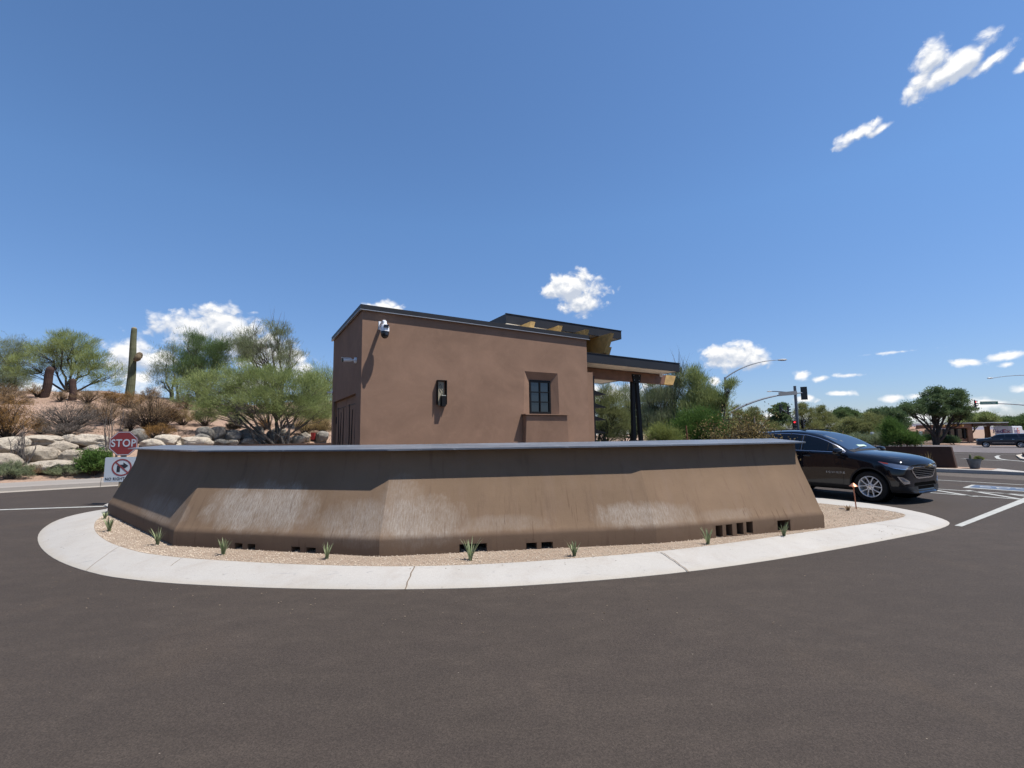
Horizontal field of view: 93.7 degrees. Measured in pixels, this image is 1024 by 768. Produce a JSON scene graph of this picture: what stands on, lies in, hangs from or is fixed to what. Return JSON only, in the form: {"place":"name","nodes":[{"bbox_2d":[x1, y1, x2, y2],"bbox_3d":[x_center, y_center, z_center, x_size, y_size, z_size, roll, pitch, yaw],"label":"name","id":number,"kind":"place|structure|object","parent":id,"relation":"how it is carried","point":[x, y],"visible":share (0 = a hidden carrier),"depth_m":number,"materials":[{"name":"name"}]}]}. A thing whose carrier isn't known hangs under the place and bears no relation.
{"place":"outdoors","nodes":[
{"label":"outdoors","id":0,"kind":"place"},
{"bbox_2d":[0,478,103,486],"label":"sidewalk","id":1,"kind":"structure","parent":0,"point":[50,482],"depth_m":17.10,"materials":[{"name":"concrete"}]},
{"bbox_2d":[0,391,331,482],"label":"hill","id":2,"kind":"structure","parent":0,"point":[49,401],"depth_m":26.83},
{"bbox_2d":[0,453,24,467],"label":"boulder","id":3,"kind":"object","parent":2,"relation":"on","point":[4,457],"visible":0.61,"depth_m":18.27,"materials":[{"name":"beige stone"}]},
{"bbox_2d":[0,380,29,398],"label":"desert shrub","id":4,"kind":"object","parent":2,"relation":"on","point":[6,390],"visible":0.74,"depth_m":27.76,"materials":[{"name":"beige plant"}]},
{"bbox_2d":[0,436,31,454],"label":"boulder","id":5,"kind":"object","parent":2,"relation":"on","point":[5,443],"visible":0.49,"depth_m":18.99,"materials":[{"name":"stone"}]},
{"bbox_2d":[0,392,34,403],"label":"desert shrub","id":6,"kind":"object","parent":2,"relation":"on","point":[3,397],"visible":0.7,"depth_m":27.27,"materials":[{"name":"beige plant"}]},
{"bbox_2d":[0,457,36,478],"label":"desert shrub","id":7,"kind":"object","parent":2,"relation":"on","point":[14,470],"visible":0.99,"depth_m":17.59,"materials":[{"name":"green plant"}]},
{"bbox_2d":[0,331,42,389],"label":"palo verde tree","id":8,"kind":"object","parent":2,"relation":"on","point":[16,381],"visible":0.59,"depth_m":36.43,"materials":[{"name":"green plant"}]},
{"bbox_2d":[7,422,37,467],"bbox_3d":[-19.143,2.408,18.816,1.093,1.932,0.734,-3,-7,22],"label":"bare shrub","id":9,"kind":"object","parent":2,"relation":"on","point":[21,453],"visible":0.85,"depth_m":18.73,"materials":[{"name":"grey plant"}]},
{"bbox_2d":[0,392,46,437],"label":"desert shrub","id":10,"kind":"object","parent":2,"relation":"on","point":[6,421],"visible":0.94,"depth_m":19.95,"materials":[{"name":"brown plant"}]},
{"bbox_2d":[24,445,60,461],"bbox_3d":[-19.215,2.880,19.545,1.323,0.784,0.937,0,-6,-6],"label":"boulder","id":11,"kind":"object","parent":2,"relation":"on","point":[43,453],"visible":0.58,"depth_m":19.29,"materials":[{"name":"beige stone"}]},
{"bbox_2d":[25,435,64,445],"bbox_3d":[-20.087,2.413,20.456,1.723,0.484,1.171,0,-6,-7],"label":"boulder","id":12,"kind":"object","parent":2,"relation":"on","point":[45,440],"visible":0.57,"depth_m":20.16,"materials":[{"name":"stone"}]},
{"bbox_2d":[39,367,54,397],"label":"saguaro cactus","id":13,"kind":"object","parent":2,"relation":"on","point":[47,381],"visible":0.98,"depth_m":29.46,"materials":[{"name":"plant"}]},
{"bbox_2d":[28,460,75,472],"bbox_3d":[-18.482,3.279,19.172,1.993,0.505,1.419,-1,-6,1],"label":"boulder","id":14,"kind":"object","parent":2,"relation":"on","point":[53,463],"visible":0.52,"depth_m":18.77,"materials":[{"name":"stone"}]},
{"bbox_2d":[49,388,72,401],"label":"desert shrub","id":15,"kind":"object","parent":2,"relation":"on","point":[59,398],"visible":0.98,"depth_m":28.56,"materials":[{"name":"beige plant"}]},
{"bbox_2d":[42,463,81,476],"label":"desert shrub","id":16,"kind":"object","parent":2,"relation":"on","point":[66,469],"visible":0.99,"depth_m":18.70,"materials":[{"name":"green plant"}]},
{"bbox_2d":[46,441,78,451],"bbox_3d":[-19.005,2.717,20.295,1.216,0.612,0.840,0,-6,-3],"label":"boulder","id":17,"kind":"object","parent":2,"relation":"on","point":[61,446],"visible":0.5,"depth_m":20.03,"materials":[{"name":"beige stone"}]},
{"bbox_2d":[0,327,127,391],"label":"palo verde tree","id":18,"kind":"object","parent":2,"relation":"on","point":[85,356],"visible":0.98,"depth_m":33.84,"materials":[{"name":"green plant"}]},
{"bbox_2d":[33,420,100,435],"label":"desert shrub","id":19,"kind":"object","parent":2,"relation":"on","point":[67,430],"visible":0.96,"depth_m":21.12,"materials":[{"name":"brown plant"}]},
{"bbox_2d":[28,394,108,429],"bbox_3d":[-20.448,1.310,22.150,3.208,1.791,2.888,-7,-9,44],"label":"desert shrub","id":20,"kind":"object","parent":2,"relation":"on","point":[80,419],"visible":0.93,"depth_m":22.00,"materials":[{"name":"brown plant"}]},
{"bbox_2d":[57,449,82,460],"bbox_3d":[-18.266,3.049,19.927,1.235,0.703,0.829,-2,-6,14],"label":"boulder","id":21,"kind":"object","parent":2,"relation":"on","point":[70,454],"visible":0.51,"depth_m":19.59,"materials":[{"name":"beige stone"}]},
{"bbox_2d":[68,378,77,400],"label":"saguaro cactus","id":22,"kind":"object","parent":2,"relation":"on","point":[72,385],"visible":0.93,"depth_m":29.03,"materials":[{"name":"plant"}]},
{"bbox_2d":[69,385,103,403],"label":"desert shrub","id":23,"kind":"object","parent":2,"relation":"on","point":[87,398],"visible":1,"depth_m":28.80,"materials":[{"name":"beige plant"}]},
{"bbox_2d":[70,434,108,446],"bbox_3d":[-18.670,2.518,21.296,1.726,0.629,1.188,-1,-6,5],"label":"boulder","id":24,"kind":"object","parent":2,"relation":"on","point":[86,440],"visible":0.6,"depth_m":20.93,"materials":[{"name":"stone"}]},
{"bbox_2d":[71,447,113,475],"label":"green shrub","id":25,"kind":"object","parent":2,"relation":"on","point":[93,461],"visible":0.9,"depth_m":19.19,"materials":[{"name":"green plant"}]},
{"bbox_2d":[87,396,127,424],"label":"desert shrub","id":26,"kind":"object","parent":2,"relation":"on","point":[111,410],"visible":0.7,"depth_m":25.48,"materials":[{"name":"brown plant"}]},
{"bbox_2d":[100,388,124,402],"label":"desert shrub","id":27,"kind":"object","parent":2,"relation":"on","point":[107,395],"visible":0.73,"depth_m":30.34,"materials":[{"name":"beige plant"}]},
{"bbox_2d":[101,403,125,456],"bbox_3d":[-17.206,1.975,20.661,1.135,2.684,0.519,-1,-6,0],"label":"bare shrub","id":28,"kind":"object","parent":2,"relation":"on","point":[106,441],"visible":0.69,"depth_m":20.63,"materials":[{"name":"grey plant"}]},
{"bbox_2d":[115,410,139,430],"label":"desert shrub","id":29,"kind":"object","parent":2,"relation":"on","point":[129,426],"visible":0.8,"depth_m":24.02,"materials":[{"name":"brown plant"}]},
{"bbox_2d":[111,391,145,408],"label":"desert shrub","id":30,"kind":"object","parent":2,"relation":"on","point":[122,399],"visible":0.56,"depth_m":29.97,"materials":[{"name":"brown plant"}]},
{"bbox_2d":[125,327,142,396],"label":"saguaro cactus","id":31,"kind":"object","parent":2,"relation":"on","point":[135,357],"visible":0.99,"depth_m":32.68,"materials":[{"name":"green plant"}]},
{"bbox_2d":[130,428,147,442],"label":"boulder","id":32,"kind":"object","parent":2,"relation":"on","point":[139,434],"visible":0.53,"depth_m":22.41,"materials":[{"name":"grey stone"}]},
{"bbox_2d":[115,384,186,429],"bbox_3d":[-18.568,1.199,24.791,3.100,2.526,3.252,5,-8,-41],"label":"desert shrub","id":33,"kind":"object","parent":2,"relation":"on","point":[148,411],"visible":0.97,"depth_m":24.43,"materials":[{"name":"brown plant"}]},
{"bbox_2d":[139,439,166,446],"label":"boulder","id":34,"kind":"object","parent":2,"relation":"on","point":[149,442],"visible":0.65,"depth_m":22.08,"materials":[{"name":"stone"}]},
{"bbox_2d":[137,422,177,438],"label":"desert shrub","id":35,"kind":"object","parent":2,"relation":"on","point":[149,432],"visible":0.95,"depth_m":22.99,"materials":[{"name":"brown plant"}]},
{"bbox_2d":[139,339,186,399],"bbox_3d":[-25.971,-1.255,36.336,4.080,4.926,2.980,-3,-7,22],"label":"palo verde tree","id":36,"kind":"object","parent":2,"relation":"on","point":[162,365],"visible":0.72,"depth_m":36.20,"materials":[{"name":"green plant"}]},
{"bbox_2d":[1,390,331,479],"bbox_3d":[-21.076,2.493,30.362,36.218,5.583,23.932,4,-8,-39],"label":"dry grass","id":37,"kind":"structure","parent":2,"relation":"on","point":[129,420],"depth_m":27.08,"materials":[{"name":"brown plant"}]},
{"bbox_2d":[153,434,181,444],"bbox_3d":[-16.388,2.690,22.867,1.212,0.585,0.930,-1,-6,2],"label":"boulder","id":38,"kind":"object","parent":2,"relation":"on","point":[168,439],"visible":0.69,"depth_m":22.56,"materials":[{"name":"stone"}]},
{"bbox_2d":[153,398,185,426],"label":"desert shrub","id":39,"kind":"object","parent":2,"relation":"on","point":[171,416],"visible":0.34,"depth_m":26.47,"materials":[{"name":"brown plant"}]},
{"bbox_2d":[173,409,195,424],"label":"desert shrub","id":40,"kind":"object","parent":2,"relation":"on","point":[189,418],"visible":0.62,"depth_m":27.34,"materials":[{"name":"beige plant"}]},
{"bbox_2d":[181,437,213,444],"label":"boulder","id":41,"kind":"object","parent":2,"relation":"on","point":[196,441],"visible":0.65,"depth_m":23.01,"materials":[{"name":"stone"}]},
{"bbox_2d":[158,325,237,404],"bbox_3d":[-22.811,-1.405,35.519,5.875,6.327,4.349,-1,-6,0],"label":"palo verde tree","id":42,"kind":"object","parent":2,"relation":"on","point":[195,339],"visible":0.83,"depth_m":35.04,"materials":[{"name":"green plant"}]},
{"bbox_2d":[187,407,218,425],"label":"desert shrub","id":43,"kind":"object","parent":2,"relation":"on","point":[205,422],"visible":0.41,"depth_m":27.88,"materials":[{"name":"beige plant"}]},
{"bbox_2d":[195,426,214,438],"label":"boulder","id":44,"kind":"object","parent":2,"relation":"on","point":[209,431],"visible":0.63,"depth_m":24.00,"materials":[{"name":"grey stone"}]},
{"bbox_2d":[211,426,225,440],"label":"boulder","id":45,"kind":"object","parent":2,"relation":"on","point":[220,432],"visible":0.59,"depth_m":24.55,"materials":[{"name":"grey stone"}]},
{"bbox_2d":[225,430,241,439],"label":"boulder","id":46,"kind":"object","parent":2,"relation":"on","point":[233,434],"visible":0.82,"depth_m":24.84,"materials":[{"name":"grey stone"}]},
{"bbox_2d":[156,354,332,443],"bbox_3d":[-14.078,0.813,25.320,9.853,5.476,4.483,-1,-6,0],"label":"palo verde tree","id":47,"kind":"object","parent":2,"relation":"on","point":[249,376],"visible":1,"depth_m":25.27,"materials":[{"name":"green plant"}]},
{"bbox_2d":[226,312,309,413],"bbox_3d":[-18.150,-1.919,35.491,6.312,8.521,4.294,-1,-6,0],"label":"palo verde tree","id":48,"kind":"object","parent":2,"relation":"on","point":[244,343],"visible":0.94,"depth_m":35.18,"materials":[{"name":"green plant"}]},
{"bbox_2d":[293,417,317,433],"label":"desert shrub","id":49,"kind":"object","parent":2,"relation":"on","point":[311,427],"visible":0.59,"depth_m":27.60,"materials":[{"name":"beige plant"}]},
{"bbox_2d":[289,355,332,430],"bbox_3d":[-12.471,0.545,31.068,4.880,5.086,3.850,-1,-6,0],"label":"palo verde tree","id":50,"kind":"object","parent":2,"relation":"on","point":[330,377],"visible":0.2,"depth_m":30.86,"materials":[{"name":"green plant"}]},
{"bbox_2d":[311,417,331,431],"bbox_3d":[-11.225,2.477,28.340,1.520,1.123,1.399,-2,-6,16],"label":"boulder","id":51,"kind":"object","parent":2,"relation":"on","point":[326,424],"visible":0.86,"depth_m":28.10,"materials":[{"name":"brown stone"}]},
{"bbox_2d":[315,431,328,441],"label":"boulder","id":52,"kind":"object","parent":2,"relation":"on","point":[322,436],"visible":0.99,"depth_m":27.26,"materials":[{"name":"grey stone"}]},
{"bbox_2d":[0,452,1023,767],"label":"road","id":53,"kind":"structure","parent":0,"point":[904,652],"depth_m":3.38,"materials":[{"name":"grey asphalt"}]},
{"bbox_2d":[0,481,118,492],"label":"kerb","id":54,"kind":"structure","parent":53,"relation":"on","point":[7,489],"depth_m":16.33,"materials":[{"name":"concrete"}]},
{"bbox_2d":[103,429,137,487],"bbox_3d":[-9.938,2.100,12.255,0.730,1.900,0.104,1,-6,-17],"label":"stop sign","id":55,"kind":"object","parent":53,"relation":"on","point":[117,469],"visible":0.78,"depth_m":12.22,"materials":[{"name":"red metal"}]},
{"bbox_2d":[38,497,949,589],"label":"kerb","id":56,"kind":"structure","parent":53,"relation":"on","point":[77,541],"depth_m":5.73,"materials":[{"name":"concrete"}]},
{"bbox_2d":[94,503,903,565],"bbox_3d":[-1.434,2.781,11.807,14.803,0.001,13.358,2,-7,-24],"label":"gravel bed","id":57,"kind":"object","parent":53,"relation":"on","point":[830,521],"visible":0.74,"depth_m":6.23,"materials":[{"name":"beige gravel"}]},
{"bbox_2d":[212,443,330,445],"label":"planter wall","id":58,"kind":"structure","parent":57,"relation":"on","point":[279,444],"depth_m":13.22,"materials":[{"name":"brown paint"}]},
{"bbox_2d":[107,438,824,556],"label":"planter wall","id":59,"kind":"structure","parent":57,"relation":"on","point":[388,500],"depth_m":6.74,"materials":[{"name":"paint"}]},
{"bbox_2d":[331,304,679,444],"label":"guardhouse","id":60,"kind":"structure","parent":57,"relation":"on","point":[511,378],"depth_m":10.61,"materials":[{"name":"paint"}]},
{"bbox_2d":[336,399,346,444],"bbox_3d":[-4.048,1.634,11.344,0.066,2.480,1.325,3,-7,-29],"label":"door","id":61,"kind":"structure","parent":60,"relation":"in","point":[341,416],"depth_m":11.35,"materials":[{"name":"paint"}]},
{"bbox_2d":[346,395,355,444],"bbox_3d":[-3.386,1.499,10.169,0.066,2.480,1.325,3,-7,-29],"label":"door","id":62,"kind":"structure","parent":60,"relation":"in","point":[350,423],"depth_m":10.38,"materials":[{"name":"paint"}]},
{"bbox_2d":[378,320,388,338],"bbox_3d":[-2.511,-1.067,9.402,0.168,0.388,0.363,3,-7,-29],"label":"dome camera","id":63,"kind":"object","parent":60,"relation":"attached to","point":[383,326],"visible":1,"depth_m":9.27,"materials":[{"name":"white plastic"}]},
{"bbox_2d":[436,380,446,406],"bbox_3d":[-1.455,0.194,9.980,0.202,0.549,0.123,3,-7,-29],"label":"wall sconce","id":64,"kind":"object","parent":60,"relation":"attached to","point":[441,399],"depth_m":9.98,"materials":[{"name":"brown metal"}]},
{"bbox_2d":[529,380,550,413],"bbox_3d":[0.654,0.311,11.342,0.590,0.790,0.060,3,-7,-29],"label":"window","id":65,"kind":"structure","parent":60,"relation":"in","point":[539,390],"depth_m":11.33,"materials":[{"name":"black glass"}]},
{"bbox_2d":[684,419,762,439],"bbox_3d":[4.409,1.612,9.892,1.760,1.884,1.414,-4,-7,27],"label":"dry shrub","id":66,"kind":"object","parent":57,"relation":"on","point":[712,434],"visible":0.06,"depth_m":9.99,"materials":[{"name":"brown plant"}]},
{"bbox_2d":[703,401,800,459],"bbox_3d":[4.746,1.421,9.610,1.675,2.199,1.648,-1,-6,0],"label":"dry shrub","id":67,"kind":"object","parent":57,"relation":"on","point":[756,434],"visible":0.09,"depth_m":9.69,"materials":[{"name":"brown plant"}]},
{"bbox_2d":[762,429,937,502],"bbox_3d":[8.303,2.015,12.436,2.300,1.707,4.112,3,-7,-29],"label":"suv","id":68,"kind":"object","parent":53,"relation":"on","point":[829,459],"visible":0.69,"depth_m":11.25,"materials":[{"name":"black paint"}]},
{"bbox_2d":[936,468,1023,474],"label":"kerb","id":69,"kind":"structure","parent":53,"relation":"on","point":[997,471],"depth_m":17.55,"materials":[{"name":"concrete"}]},
{"bbox_2d":[937,472,1023,479],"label":"gutter","id":70,"kind":"object","parent":53,"relation":"on","point":[1007,477],"visible":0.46,"depth_m":16.57,"materials":[{"name":"concrete"}]},
{"bbox_2d":[954,498,1023,525],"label":"road marking","id":71,"kind":"object","parent":53,"relation":"on","point":[1000,509],"visible":1,"depth_m":9.26,"materials":[{"name":"white paint"}]},
{"bbox_2d":[971,485,1023,490],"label":"road marking","id":72,"kind":"object","parent":53,"relation":"on","point":[1002,488],"visible":1,"depth_m":13.17,"materials":[{"name":"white paint"}]},
{"bbox_2d":[0,0,1023,434],"label":"sky","id":73,"kind":"structure","parent":0,"point":[833,189],"materials":[{"name":"blue"}]},
{"bbox_2d":[596,429,1015,445],"bbox_3d":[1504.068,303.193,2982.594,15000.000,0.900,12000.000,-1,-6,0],"label":"ground","id":74,"kind":"structure","parent":0,"point":[978,433],"depth_m":153.33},
{"bbox_2d":[595,383,635,441],"bbox_3d":[6.064,2.095,29.948,4.267,5.524,3.443,-1,-6,0],"label":"desert tree","id":75,"kind":"object","parent":74,"relation":"on","point":[612,409],"visible":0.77,"depth_m":29.66,"materials":[{"name":"green plant"}]},
{"bbox_2d":[611,382,651,440],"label":"desert tree","id":76,"kind":"object","parent":74,"relation":"on","point":[626,399],"visible":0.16,"depth_m":32.76,"materials":[{"name":"green plant"}]},
{"bbox_2d":[629,349,691,440],"bbox_3d":[9.748,1.085,30.085,5.190,7.502,3.826,-1,-6,0],"label":"desert tree","id":77,"kind":"object","parent":74,"relation":"on","point":[656,396],"visible":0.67,"depth_m":29.71,"materials":[{"name":"green plant"}]},
{"bbox_2d":[643,417,689,440],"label":"desert tree","id":78,"kind":"object","parent":74,"relation":"on","point":[663,432],"visible":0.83,"depth_m":20.67,"materials":[{"name":"green plant"}]},
{"bbox_2d":[665,401,734,439],"bbox_3d":[8.552,2.343,21.909,3.427,3.155,2.331,-1,-6,0],"label":"bush","id":79,"kind":"object","parent":74,"relation":"on","point":[693,418],"visible":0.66,"depth_m":21.63,"materials":[{"name":"green plant"}]},
{"bbox_2d":[729,404,786,437],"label":"desert tree","id":80,"kind":"object","parent":74,"relation":"on","point":[752,412],"visible":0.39,"depth_m":73.14,"materials":[{"name":"green plant"}]},
{"bbox_2d":[724,359,807,436],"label":"traffic signal pole","id":81,"kind":"object","parent":74,"relation":"on","point":[803,392],"visible":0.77,"depth_m":50.03,"materials":[{"name":"metal"}]},
{"bbox_2d":[767,402,792,426],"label":"desert tree","id":82,"kind":"object","parent":74,"relation":"on","point":[784,418],"visible":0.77,"depth_m":87.11,"materials":[{"name":"green plant"}]},
{"bbox_2d":[767,386,805,428],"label":"traffic signal pole","id":83,"kind":"object","parent":74,"relation":"on","point":[795,424],"visible":0.9,"depth_m":59.78,"materials":[{"name":"metal"}]},
{"bbox_2d":[783,401,825,430],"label":"desert tree","id":84,"kind":"object","parent":74,"relation":"on","point":[806,412],"visible":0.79,"depth_m":75.29,"materials":[{"name":"green plant"}]},
{"bbox_2d":[807,404,841,431],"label":"desert tree","id":85,"kind":"object","parent":74,"relation":"on","point":[823,410],"visible":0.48,"depth_m":77.24,"materials":[{"name":"green plant"}]},
{"bbox_2d":[829,405,861,424],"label":"desert tree","id":86,"kind":"object","parent":74,"relation":"on","point":[844,412],"visible":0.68,"depth_m":98.83,"materials":[{"name":"green plant"}]},
{"bbox_2d":[831,410,884,434],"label":"desert tree","id":87,"kind":"object","parent":74,"relation":"on","point":[862,425],"visible":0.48,"depth_m":49.24,"materials":[{"name":"green plant"}]},
{"bbox_2d":[846,430,885,445],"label":"bush","id":88,"kind":"object","parent":74,"relation":"on","point":[870,439],"visible":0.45,"depth_m":41.28,"materials":[{"name":"green plant"}]},
{"bbox_2d":[858,406,915,445],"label":"desert tree","id":89,"kind":"object","parent":74,"relation":"on","point":[893,412],"visible":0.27,"depth_m":66.93,"materials":[{"name":"green plant"}]},
{"bbox_2d":[872,415,929,445],"bbox_3d":[24.217,3.263,29.759,3.282,2.990,2.472,-1,-6,0],"label":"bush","id":90,"kind":"object","parent":74,"relation":"on","point":[893,431],"visible":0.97,"depth_m":29.57,"materials":[{"name":"green plant"}]},
{"bbox_2d":[898,385,981,444],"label":"desert tree","id":91,"kind":"object","parent":74,"relation":"on","point":[936,404],"visible":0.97,"depth_m":81.15,"materials":[{"name":"green plant"}]},
{"bbox_2d":[923,433,961,444],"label":"bush","id":92,"kind":"object","parent":74,"relation":"on","point":[950,439],"visible":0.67,"depth_m":82.92,"materials":[{"name":"green plant"}]},
{"bbox_2d":[912,422,1008,441],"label":"building","id":93,"kind":"structure","parent":74,"relation":"on","point":[963,432],"depth_m":91.40,"materials":[{"name":"brown wood"}]},
{"bbox_2d":[944,411,984,432],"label":"desert tree","id":94,"kind":"object","parent":74,"relation":"on","point":[976,419],"visible":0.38,"depth_m":98.50,"materials":[{"name":"green plant"}]},
{"bbox_2d":[975,410,1002,426],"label":"desert tree","id":95,"kind":"object","parent":74,"relation":"on","point":[986,416],"visible":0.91,"depth_m":96.97,"materials":[{"name":"green plant"}]},
{"bbox_2d":[974,375,1023,407],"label":"traffic signal pole","id":96,"kind":"object","parent":74,"relation":"on","point":[986,403],"visible":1,"depth_m":77.88,"materials":[{"name":"metal"}]},
{"bbox_2d":[990,413,1023,432],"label":"desert tree","id":97,"kind":"object","parent":74,"relation":"on","point":[1016,420],"visible":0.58,"depth_m":103.73,"materials":[{"name":"green plant"}]},
{"bbox_2d":[891,445,1023,452],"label":"street","id":98,"kind":"structure","parent":0,"point":[990,449],"depth_m":60.77,"materials":[{"name":"grey asphalt"}]},
{"bbox_2d":[975,433,1023,447],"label":"long suv","id":99,"kind":"object","parent":98,"relation":"on","point":[1017,439],"visible":0.99,"depth_m":64.66,"materials":[{"name":"black paint"}]},
{"bbox_2d":[936,467,996,469],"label":"median dirt","id":100,"kind":"structure","parent":0,"point":[971,468],"depth_m":18.18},
{"bbox_2d":[669,363,744,431],"bbox_3d":[11.793,1.567,29.121,4.685,6.306,3.444,-1,-6,0],"label":"desert tree","id":101,"kind":"object","parent":100,"relation":"on","point":[699,392],"visible":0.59,"depth_m":28.76,"materials":[{"name":"green plant"}]},
{"bbox_2d":[711,375,741,427],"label":"desert tree","id":102,"kind":"object","parent":100,"relation":"on","point":[730,384],"visible":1,"depth_m":27.99,"materials":[{"name":"green plant"}]},
{"bbox_2d":[874,446,957,467],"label":"wall","id":103,"kind":"structure","parent":100,"relation":"on","point":[942,457],"depth_m":19.04,"materials":[{"name":"brown paint"}]},
{"bbox_2d":[966,459,981,468],"bbox_3d":[17.389,2.997,18.056,0.440,0.352,0.440,-1,-6,0],"label":"planter pot","id":104,"kind":"object","parent":100,"relation":"on","point":[974,463],"visible":0.99,"depth_m":17.93,"materials":[{"name":"concrete"}]},
{"bbox_2d":[993,426,1023,434],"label":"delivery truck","id":105,"kind":"object","parent":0,"point":[1006,429],"visible":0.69,"depth_m":89.69,"materials":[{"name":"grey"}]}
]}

